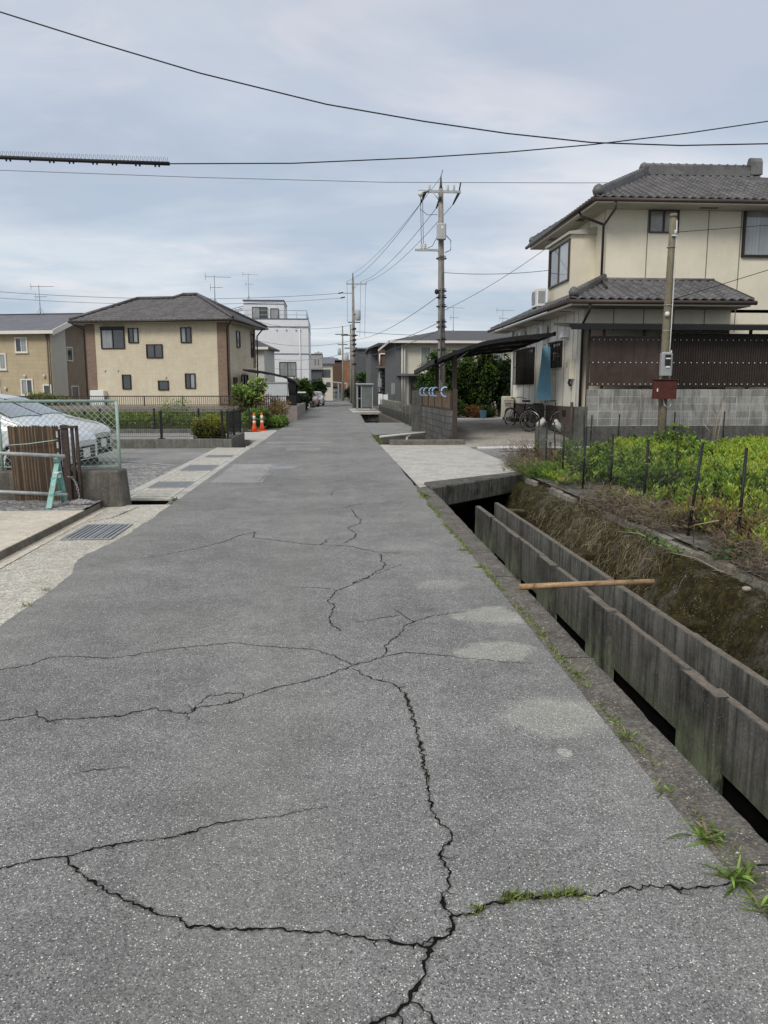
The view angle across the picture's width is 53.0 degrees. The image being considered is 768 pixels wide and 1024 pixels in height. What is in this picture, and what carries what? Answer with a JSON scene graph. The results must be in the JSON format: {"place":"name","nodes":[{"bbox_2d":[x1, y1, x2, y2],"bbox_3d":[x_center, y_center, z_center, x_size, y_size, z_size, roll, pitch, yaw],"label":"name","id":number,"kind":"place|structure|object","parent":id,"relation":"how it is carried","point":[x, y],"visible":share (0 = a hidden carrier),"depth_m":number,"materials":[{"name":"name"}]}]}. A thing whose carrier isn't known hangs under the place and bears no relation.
{"place":"outdoors","nodes":[
{"label":"outdoors","id":0,"kind":"place"},
{"bbox_2d":[0,503,99,559],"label":"raised slab","id":1,"kind":"structure","parent":0,"point":[19,530],"depth_m":8.60,"materials":[{"name":"concrete"}]},
{"bbox_2d":[0,500,101,510],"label":"gravel strip","id":2,"kind":"object","parent":1,"relation":"on","point":[27,505],"visible":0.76,"depth_m":9.82,"materials":[{"name":"gravel"}]},
{"bbox_2d":[0,451,67,507],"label":"pipe barrier","id":3,"kind":"object","parent":2,"relation":"on","point":[57,475],"visible":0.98,"depth_m":9.75,"materials":[{"name":"metal"}]},
{"bbox_2d":[5,425,62,500],"bbox_3d":[-4.656,-0.639,10.288,0.741,1.032,0.105,-1,9,-4],"label":"slatted screen","id":4,"kind":"object","parent":2,"relation":"on","point":[30,473],"visible":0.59,"depth_m":10.29,"materials":[{"name":"brown wood"}]},
{"bbox_2d":[56,425,82,500],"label":"folding gate","id":5,"kind":"structure","parent":2,"relation":"on","point":[67,468],"depth_m":10.21,"materials":[{"name":"wood"}]},
{"bbox_2d":[0,504,170,625],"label":"pavement","id":6,"kind":"structure","parent":0,"point":[29,573],"depth_m":7.21,"materials":[{"name":"concrete"}]},
{"bbox_2d":[60,524,132,539],"bbox_3d":[-3.174,0.216,8.556,0.520,0.013,0.920,-1,9,-4],"label":"drain grating","id":7,"kind":"object","parent":6,"relation":"on","point":[98,532],"visible":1,"depth_m":8.49,"materials":[{"name":"metal"}]},
{"bbox_2d":[85,448,214,490],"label":"parking lot","id":8,"kind":"structure","parent":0,"point":[142,466],"depth_m":17.49,"materials":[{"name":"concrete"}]},
{"bbox_2d":[0,398,97,469],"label":"parked car","id":9,"kind":"object","parent":8,"relation":"on","point":[28,416],"visible":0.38,"depth_m":13.63,"materials":[{"name":"silver metal"}]},
{"bbox_2d":[0,394,111,453],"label":"parked car","id":10,"kind":"object","parent":8,"relation":"on","point":[41,410],"visible":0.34,"depth_m":16.34,"materials":[{"name":"silver metal"}]},
{"bbox_2d":[111,433,192,438],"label":"path","id":11,"kind":"structure","parent":0,"point":[123,435],"depth_m":27.40,"materials":[{"name":"grey concrete"}]},
{"bbox_2d":[101,412,275,431],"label":"vacant ground","id":12,"kind":"structure","parent":0,"point":[244,428],"depth_m":32.12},
{"bbox_2d":[61,409,251,426],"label":"vacant weeds","id":13,"kind":"object","parent":12,"relation":"on","point":[147,416],"visible":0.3,"depth_m":32.71,"materials":[{"name":"green plant"}]},
{"bbox_2d":[230,375,268,413],"bbox_3d":[-6.337,-5.486,36.202,1.934,1.931,1.331,-6,10,-32],"label":"shrub","id":14,"kind":"object","parent":12,"relation":"on","point":[244,393],"visible":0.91,"depth_m":35.94,"materials":[{"name":"green plant"}]},
{"bbox_2d":[244,406,270,426],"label":"shrub","id":15,"kind":"object","parent":12,"relation":"on","point":[259,411],"visible":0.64,"depth_m":32.41,"materials":[{"name":"green plant"}]},
{"bbox_2d":[267,398,290,416],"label":"shrub","id":16,"kind":"object","parent":12,"relation":"on","point":[276,409],"visible":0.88,"depth_m":37.08,"materials":[{"name":"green plant"}]},
{"bbox_2d":[311,354,322,380],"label":"house","id":17,"kind":"structure","parent":0,"point":[316,362],"depth_m":109.35,"materials":[{"name":"paint"}]},
{"bbox_2d":[333,360,349,398],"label":"building","id":18,"kind":"structure","parent":0,"point":[337,372],"depth_m":162.95,"materials":[{"name":"brown brick"}]},
{"bbox_2d":[355,348,384,394],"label":"house","id":19,"kind":"structure","parent":0,"point":[360,358],"depth_m":147.40,"materials":[{"name":"paint"}]},
{"bbox_2d":[364,343,384,404],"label":"house","id":20,"kind":"structure","parent":0,"point":[375,365],"depth_m":84.68,"materials":[{"name":"paint"}]},
{"bbox_2d":[0,399,767,1023],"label":"road","id":21,"kind":"structure","parent":0,"point":[322,735],"depth_m":2.95,"materials":[{"name":"asphalt"}]},
{"bbox_2d":[415,485,767,919],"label":"kerb","id":22,"kind":"structure","parent":21,"relation":"on","point":[678,770],"depth_m":3.48,"materials":[{"name":"concrete"}]},
{"bbox_2d":[518,579,654,589],"bbox_3d":[1.622,0.575,6.142,1.135,0.049,0.048,-1,9,-9],"label":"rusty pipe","id":23,"kind":"object","parent":22,"relation":"on","point":[586,584],"visible":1,"depth_m":6.12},
{"bbox_2d":[665,818,734,850],"bbox_3d":[1.097,1.104,2.702,0.244,0.066,0.226,-1,9,-4],"label":"grass tuft","id":24,"kind":"object","parent":22,"relation":"on","point":[703,834],"visible":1,"depth_m":2.69,"materials":[{"name":"green plant"}]},
{"bbox_2d":[702,853,766,901],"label":"grass tuft","id":25,"kind":"object","parent":22,"relation":"on","point":[736,879],"visible":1,"depth_m":2.46,"materials":[{"name":"green plant"}]},
{"bbox_2d":[734,893,767,918],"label":"grass tuft","id":26,"kind":"object","parent":22,"relation":"on","point":[764,901],"visible":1,"depth_m":2.33,"materials":[{"name":"green plant"}]},
{"bbox_2d":[416,490,767,915],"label":"seam weeds","id":27,"kind":"object","parent":21,"relation":"on","point":[546,895],"visible":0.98,"depth_m":2.70,"materials":[{"name":"green plant"}]},
{"bbox_2d":[0,121,767,166],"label":"power line","id":28,"kind":"object","parent":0,"point":[84,160],"visible":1,"depth_m":11.13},
{"bbox_2d":[0,11,767,145],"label":"power line","id":29,"kind":"object","parent":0,"point":[371,111],"visible":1,"depth_m":8.43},
{"bbox_2d":[0,0,767,446],"label":"sky","id":30,"kind":"structure","parent":0,"point":[582,70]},
{"bbox_2d":[84,399,767,866],"bbox_3d":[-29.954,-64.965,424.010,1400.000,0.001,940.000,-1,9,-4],"label":"ground","id":31,"kind":"structure","parent":0,"point":[574,487],"depth_m":9.80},
{"bbox_2d":[0,468,131,508],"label":"fence base wall","id":32,"kind":"structure","parent":31,"relation":"on","point":[108,487],"depth_m":10.39,"materials":[{"name":"concrete"}]},
{"bbox_2d":[0,399,121,470],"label":"chain link fence","id":33,"kind":"object","parent":32,"relation":"on","point":[118,451],"visible":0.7,"depth_m":10.41,"materials":[{"name":"metal"}]},
{"bbox_2d":[110,429,242,432],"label":"wall","id":34,"kind":"structure","parent":31,"relation":"on","point":[156,431],"depth_m":28.97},
{"bbox_2d":[62,408,251,428],"bbox_3d":[-13.525,-3.454,28.679,17.043,0.790,0.180,-1,9,-4],"label":"fence","id":35,"kind":"object","parent":34,"relation":"on","point":[224,415],"visible":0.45,"depth_m":29.04,"materials":[{"name":"black metal"}]},
{"bbox_2d":[111,432,244,448],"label":"wall","id":36,"kind":"structure","parent":31,"relation":"on","point":[237,440],"depth_m":21.25,"materials":[{"name":"concrete"}]},
{"bbox_2d":[69,408,240,438],"bbox_3d":[-9.977,-2.595,22.495,11.253,0.790,3.250,-1,9,-4],"label":"fence","id":37,"kind":"object","parent":36,"relation":"on","point":[233,417],"visible":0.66,"depth_m":21.30,"materials":[{"name":"black metal"}]},
{"bbox_2d":[50,403,305,420],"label":"retaining wall","id":38,"kind":"structure","parent":31,"relation":"on","point":[297,412],"depth_m":40.97,"materials":[{"name":"concrete"}]},
{"bbox_2d":[18,396,296,405],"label":"railing","id":39,"kind":"object","parent":38,"relation":"on","point":[292,400],"visible":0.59,"depth_m":40.86,"materials":[{"name":"black metal"}]},
{"bbox_2d":[130,440,262,504],"bbox_3d":[-3.942,-1.089,18.830,1.010,0.613,16.800,-1,9,-4],"label":"roadside drain","id":40,"kind":"object","parent":31,"relation":"on","point":[185,491],"visible":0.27,"depth_m":13.72,"materials":[{"name":"concrete"}]},
{"bbox_2d":[131,488,184,501],"bbox_3d":[-3.466,-0.239,11.777,0.620,0.100,1.330,-1,9,-4],"label":"slotted cover","id":41,"kind":"object","parent":40,"relation":"on","point":[156,494],"visible":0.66,"depth_m":11.63,"materials":[{"name":"concrete"}]},
{"bbox_2d":[147,481,194,487],"bbox_3d":[-3.544,-0.437,12.872,0.620,0.052,0.872,-1,9,-4],"label":"steel grating","id":42,"kind":"object","parent":40,"relation":"on","point":[176,484],"visible":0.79,"depth_m":12.86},
{"bbox_2d":[159,471,209,481],"bbox_3d":[-3.638,-0.620,14.207,0.620,0.100,1.800,-1,9,-4],"label":"concrete slab","id":43,"kind":"object","parent":40,"relation":"on","point":[195,476],"visible":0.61,"depth_m":14.08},
{"bbox_2d":[191,457,230,464],"bbox_3d":[-3.852,-1.095,17.227,0.620,0.100,1.870,-1,9,-4],"label":"concrete drain cover","id":44,"kind":"object","parent":40,"relation":"on","point":[212,461],"visible":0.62,"depth_m":17.15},
{"bbox_2d":[189,413,226,438],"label":"hedge bush","id":45,"kind":"object","parent":31,"relation":"on","point":[205,424],"visible":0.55,"depth_m":21.74,"materials":[{"name":"green plant"}]},
{"bbox_2d":[190,430,277,445],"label":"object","id":46,"kind":"structure","parent":31,"relation":"on","point":[251,438],"depth_m":26.99,"materials":[{"name":"concrete"}]},
{"bbox_2d":[233,272,311,407],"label":"apartment block","id":47,"kind":"structure","parent":31,"relation":"on","point":[297,355],"depth_m":73.13,"materials":[{"name":"paint"}]},
{"bbox_2d":[279,362,295,375],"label":"window","id":48,"kind":"structure","parent":47,"relation":"in","point":[283,366],"depth_m":73.29,"materials":[{"name":"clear glass"}]},
{"bbox_2d":[264,414,289,427],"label":"shrub","id":49,"kind":"object","parent":31,"relation":"on","point":[276,421],"visible":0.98,"depth_m":33.31,"materials":[{"name":"green plant"}]},
{"bbox_2d":[293,377,314,403],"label":"tree","id":50,"kind":"object","parent":31,"relation":"on","point":[305,385],"visible":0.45,"depth_m":65.48,"materials":[{"name":"green plant"}]},
{"bbox_2d":[322,357,334,399],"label":"house","id":51,"kind":"structure","parent":31,"relation":"on","point":[327,375],"depth_m":129.80,"materials":[{"name":"paint"}]},
{"bbox_2d":[338,273,366,407],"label":"utility pole","id":52,"kind":"object","parent":31,"relation":"on","point":[356,315],"visible":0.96,"depth_m":71.07,"materials":[{"name":"concrete"}]},
{"bbox_2d":[412,389,457,438],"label":"garden wall","id":53,"kind":"structure","parent":31,"relation":"on","point":[433,417],"depth_m":25.60,"materials":[{"name":"grey concrete"}]},
{"bbox_2d":[378,307,513,405],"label":"house","id":54,"kind":"structure","parent":31,"relation":"on","point":[402,363],"depth_m":61.31,"materials":[{"name":"grey"}]},
{"bbox_2d":[572,389,767,445],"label":"block wall","id":55,"kind":"structure","parent":31,"relation":"on","point":[692,406],"depth_m":21.72,"materials":[{"name":"concrete"}]},
{"bbox_2d":[379,406,568,437],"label":"yard ground","id":56,"kind":"structure","parent":0,"point":[405,410],"depth_m":41.68,"materials":[{"name":"soil"}]},
{"bbox_2d":[413,348,448,390],"bbox_3d":[2.499,-6.458,38.338,2.155,3.390,2.247,-1,9,-4],"label":"tree","id":57,"kind":"object","parent":56,"relation":"on","point":[427,380],"visible":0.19,"depth_m":37.84,"materials":[{"name":"green plant"}]},
{"bbox_2d":[492,353,510,416],"bbox_3d":[5.127,-5.494,33.387,1.560,2.854,1.267,-1,9,-4],"label":"shrub","id":58,"kind":"object","parent":56,"relation":"on","point":[504,388],"visible":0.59,"depth_m":33.06,"materials":[{"name":"green plant"}]},
{"bbox_2d":[487,158,767,431],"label":"house","id":59,"kind":"structure","parent":56,"relation":"on","point":[606,244],"depth_m":23.75,"materials":[{"name":"beige"}]},
{"bbox_2d":[0,170,766,182],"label":"power line","id":60,"kind":"object","parent":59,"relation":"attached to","point":[317,180],"visible":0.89,"depth_m":24.59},
{"bbox_2d":[513,347,534,384],"bbox_3d":[5.308,-5.529,29.289,0.160,1.340,2.644,-1,9,-4],"label":"window","id":61,"kind":"structure","parent":59,"relation":"in","point":[523,372],"depth_m":29.02,"materials":[{"name":"black glass"}]},
{"bbox_2d":[531,288,545,309],"bbox_3d":[5.415,-7.415,27.021,0.317,0.770,0.802,-1,9,-4],"label":"air conditioner","id":62,"kind":"object","parent":59,"relation":"on","point":[538,299],"visible":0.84,"depth_m":26.65,"materials":[{"name":"white paint"}]},
{"bbox_2d":[548,340,562,367],"bbox_3d":[5.590,-5.159,25.257,0.160,0.840,1.274,-1,9,-4],"label":"window","id":63,"kind":"structure","parent":59,"relation":"in","point":[556,348],"depth_m":24.99,"materials":[{"name":"black glass"}]},
{"bbox_2d":[548,238,570,288],"bbox_3d":[5.889,-8.324,25.949,0.060,1.300,2.300,-1,9,-4],"label":"window","id":64,"kind":"structure","parent":59,"relation":"in","point":[559,256],"depth_m":25.88,"materials":[{"name":"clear glass"}]},
{"bbox_2d":[648,209,679,232],"bbox_3d":[8.636,-8.958,23.730,0.940,0.680,0.060,-1,9,-4],"label":"window","id":65,"kind":"structure","parent":59,"relation":"in","point":[659,220],"depth_m":23.72,"materials":[{"name":"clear glass"}]},
{"bbox_2d":[741,211,767,257],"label":"window","id":66,"kind":"structure","parent":59,"relation":"in","point":[754,244],"depth_m":24.00,"materials":[{"name":"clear glass"}]},
{"bbox_2d":[457,416,567,447],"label":"driveway","id":67,"kind":"structure","parent":0,"point":[472,432],"depth_m":25.50,"materials":[{"name":"concrete"}]},
{"bbox_2d":[415,170,460,390],"bbox_3d":[2.123,-8.209,30.754,1.806,10.386,0.781,-1,9,-4],"label":"utility pole","id":68,"kind":"object","parent":67,"relation":"on","point":[441,238],"visible":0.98,"depth_m":30.41,"materials":[{"name":"concrete"}]},
{"bbox_2d":[445,349,467,402],"bbox_3d":[2.898,-5.393,33.100,1.391,3.214,1.231,-1,9,-4],"label":"shrub","id":69,"kind":"object","parent":67,"relation":"on","point":[448,378],"visible":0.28,"depth_m":32.79,"materials":[{"name":"green plant"}]},
{"bbox_2d":[457,356,480,416],"bbox_3d":[3.602,-5.414,33.402,1.604,3.216,1.308,-5,10,-29],"label":"shrub","id":70,"kind":"object","parent":67,"relation":"on","point":[464,368],"visible":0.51,"depth_m":33.03,"materials":[{"name":"green plant"}]},
{"bbox_2d":[414,332,555,390],"bbox_3d":[3.117,-4.126,25.803,3.660,3.350,5.500,-1,9,-4],"label":"carport","id":71,"kind":"object","parent":67,"relation":"on","point":[505,345],"visible":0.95,"depth_m":24.64,"materials":[{"name":"black metal"}]},
{"bbox_2d":[468,340,503,407],"bbox_3d":[4.349,-5.640,33.171,1.494,3.431,1.372,4,10,22],"label":"shrub","id":72,"kind":"object","parent":67,"relation":"on","point":[485,378],"visible":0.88,"depth_m":32.83,"materials":[{"name":"green plant"}]},
{"bbox_2d":[504,397,537,427],"bbox_3d":[4.832,-3.527,27.170,0.602,1.057,1.765,-6,10,-32],"label":"bicycle","id":73,"kind":"object","parent":67,"relation":"on","point":[513,408],"visible":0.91,"depth_m":27.36,"materials":[{"name":"metal"}]},
{"bbox_2d":[519,400,560,432],"bbox_3d":[5.277,-3.145,25.257,1.765,1.057,0.602,5,10,31],"label":"bicycle","id":74,"kind":"object","parent":67,"relation":"on","point":[537,415],"visible":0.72,"depth_m":25.32,"materials":[{"name":"metal"}]},
{"bbox_2d":[544,343,547,427],"bbox_3d":[5.340,-4.089,25.408,0.041,2.900,0.041,-4,10,-26],"label":"support pole","id":75,"kind":"object","parent":67,"relation":"on","point":[545,400],"visible":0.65,"depth_m":25.51,"materials":[{"name":"grey metal"}]},
{"bbox_2d":[536,347,550,399],"bbox_3d":[5.250,-4.527,25.201,0.510,1.730,0.076,-1,9,-4],"label":"hanging cloth","id":76,"kind":"object","parent":75,"relation":"hanging from","point":[544,388],"visible":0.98,"depth_m":25.22,"materials":[{"name":"fabric"}]},
{"bbox_2d":[473,446,588,470],"bbox_3d":[4.172,-1.300,18.229,3.740,0.055,6.650,-1,9,-4],"label":"driveway entrance","id":77,"kind":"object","parent":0,"point":[491,451],"visible":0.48,"depth_m":20.44,"materials":[{"name":"concrete"}]},
{"bbox_2d":[365,421,767,842],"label":"ditch","id":78,"kind":"object","parent":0,"point":[748,811],"visible":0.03,"depth_m":5.51,"materials":[{"name":"black liquid"}]},
{"bbox_2d":[349,409,381,422],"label":"slab bridge","id":79,"kind":"structure","parent":78,"relation":"on","point":[369,415],"depth_m":55.79,"materials":[{"name":"concrete"}]},
{"bbox_2d":[355,383,373,410],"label":"glazed shelter","id":80,"kind":"object","parent":79,"relation":"on","point":[364,395],"visible":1,"depth_m":59.62,"materials":[{"name":"grey glass"}]},
{"bbox_2d":[362,423,423,443],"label":"slab bridge","id":81,"kind":"structure","parent":78,"relation":"on","point":[378,429],"depth_m":30.33,"materials":[{"name":"concrete"}]},
{"bbox_2d":[370,413,487,514],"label":"ditch retaining wall","id":82,"kind":"structure","parent":78,"relation":"on","point":[468,505],"depth_m":19.87,"materials":[{"name":"concrete"}]},
{"bbox_2d":[380,398,411,425],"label":"net fence","id":83,"kind":"object","parent":82,"relation":"on","point":[408,411],"visible":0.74,"depth_m":42.33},
{"bbox_2d":[380,439,522,504],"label":"slab bridge","id":84,"kind":"structure","parent":78,"relation":"on","point":[450,471],"depth_m":15.31,"materials":[{"name":"concrete"}]},
{"bbox_2d":[470,479,767,679],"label":"mossy bank wall","id":85,"kind":"structure","parent":78,"relation":"on","point":[752,634],"depth_m":7.45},
{"bbox_2d":[529,492,690,597],"bbox_3d":[2.627,0.416,10.064,0.836,1.087,5.518,-1,9,-4],"label":"hanging straw","id":86,"kind":"object","parent":85,"relation":"on","point":[581,528],"visible":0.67,"depth_m":9.50,"materials":[{"name":"plant"}]},
{"bbox_2d":[503,479,766,659],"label":"moss tufts","id":87,"kind":"object","parent":85,"relation":"on","point":[641,553],"visible":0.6,"depth_m":8.18,"materials":[{"name":"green plant"}]},
{"bbox_2d":[523,476,767,592],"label":"garden edging","id":88,"kind":"object","parent":85,"relation":"on","point":[558,493],"visible":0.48,"depth_m":8.04,"materials":[{"name":"concrete"}]},
{"bbox_2d":[622,527,684,552],"bbox_3d":[2.992,0.291,8.636,0.228,0.067,1.528,-1,9,-4],"label":"leafy plant","id":89,"kind":"object","parent":85,"relation":"on","point":[672,549],"visible":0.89,"depth_m":8.46,"materials":[{"name":"green plant"}]},
{"bbox_2d":[475,506,767,818],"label":"channel wall","id":90,"kind":"structure","parent":78,"relation":"in","point":[720,733],"depth_m":5.31,"materials":[{"name":"concrete"}]},
{"bbox_2d":[494,502,767,723],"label":"channel wall","id":91,"kind":"structure","parent":78,"relation":"in","point":[679,636],"depth_m":6.17,"materials":[{"name":"concrete"}]},
{"bbox_2d":[500,447,767,579],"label":"garden soil","id":92,"kind":"structure","parent":0,"point":[680,541],"depth_m":8.75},
{"bbox_2d":[493,437,579,471],"bbox_3d":[3.255,-1.284,16.360,1.356,0.561,5.864,-1,9,-4],"label":"brown brush","id":93,"kind":"object","parent":92,"relation":"on","point":[530,453],"visible":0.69,"depth_m":16.36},
{"bbox_2d":[503,456,571,481],"bbox_3d":[2.988,-0.838,14.581,1.444,0.388,3.241,-1,9,-4],"label":"grass clump","id":94,"kind":"object","parent":92,"relation":"on","point":[553,468],"visible":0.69,"depth_m":14.21,"materials":[{"name":"green plant"}]},
{"bbox_2d":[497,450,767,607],"bbox_3d":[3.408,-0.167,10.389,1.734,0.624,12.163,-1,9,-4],"label":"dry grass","id":95,"kind":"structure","parent":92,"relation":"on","point":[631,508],"depth_m":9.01,"materials":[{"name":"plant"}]},
{"bbox_2d":[526,432,767,559],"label":"green weeds","id":96,"kind":"object","parent":92,"relation":"on","point":[721,457],"visible":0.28,"depth_m":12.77,"materials":[{"name":"green plant"}]},
{"bbox_2d":[534,430,767,507],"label":"tall weeds","id":97,"kind":"object","parent":92,"relation":"on","point":[659,474],"visible":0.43,"depth_m":11.78,"materials":[{"name":"green plant"}]},
{"bbox_2d":[535,411,767,537],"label":"garden fence","id":98,"kind":"object","parent":92,"relation":"on","point":[538,434],"visible":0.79,"depth_m":11.34,"materials":[{"name":"black metal"}]},
{"bbox_2d":[652,213,678,440],"bbox_3d":[7.314,-4.512,19.978,0.640,6.221,0.477,-1,9,-4],"label":"utility post","id":99,"kind":"object","parent":92,"relation":"on","point":[664,388],"visible":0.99,"depth_m":19.94,"materials":[{"name":"grey concrete"}]},
{"bbox_2d":[659,422,698,490],"bbox_3d":[4.074,-0.646,10.603,0.600,1.190,0.450,-1,9,-4],"label":"sapling","id":100,"kind":"object","parent":92,"relation":"on","point":[680,440],"visible":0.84,"depth_m":10.57,"materials":[{"name":"green plant"}]},
{"bbox_2d":[658,483,767,564],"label":"red weeds","id":101,"kind":"object","parent":92,"relation":"on","point":[727,515],"visible":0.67,"depth_m":8.24,"materials":[{"name":"plant"}]},
{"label":"terrace ground","id":102,"kind":"structure","parent":0,"visible":0},
{"bbox_2d":[0,283,88,404],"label":"house","id":103,"kind":"structure","parent":102,"relation":"on","point":[42,352],"depth_m":48.30,"materials":[{"name":"beige"}]},
{"bbox_2d":[23,391,74,404],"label":"shrub","id":104,"kind":"object","parent":102,"relation":"on","point":[40,394],"visible":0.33,"depth_m":45.17,"materials":[{"name":"green plant"}]},
{"bbox_2d":[67,274,268,405],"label":"house","id":105,"kind":"structure","parent":102,"relation":"on","point":[190,344],"depth_m":44.30,"materials":[{"name":"beige"}]},
{"bbox_2d":[99,326,124,348],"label":"window","id":106,"kind":"structure","parent":105,"relation":"in","point":[112,337],"depth_m":44.36,"materials":[{"name":"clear glass"}]},
{"bbox_2d":[146,344,162,357],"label":"window","id":107,"kind":"structure","parent":105,"relation":"in","point":[152,350],"depth_m":44.15,"materials":[{"name":"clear glass"}]},
{"bbox_2d":[255,340,279,402],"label":"house","id":108,"kind":"structure","parent":102,"relation":"on","point":[266,362],"depth_m":56.88,"materials":[{"name":"grey"}]},
{"bbox_2d":[243,369,299,405],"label":"carport","id":109,"kind":"object","parent":102,"relation":"on","point":[293,384],"visible":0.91,"depth_m":43.66,"materials":[{"name":"black metal"}]},
{"bbox_2d":[265,382,288,405],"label":"storage shed","id":110,"kind":"structure","parent":102,"relation":"on","point":[277,388],"depth_m":42.16,"materials":[{"name":"metal"}]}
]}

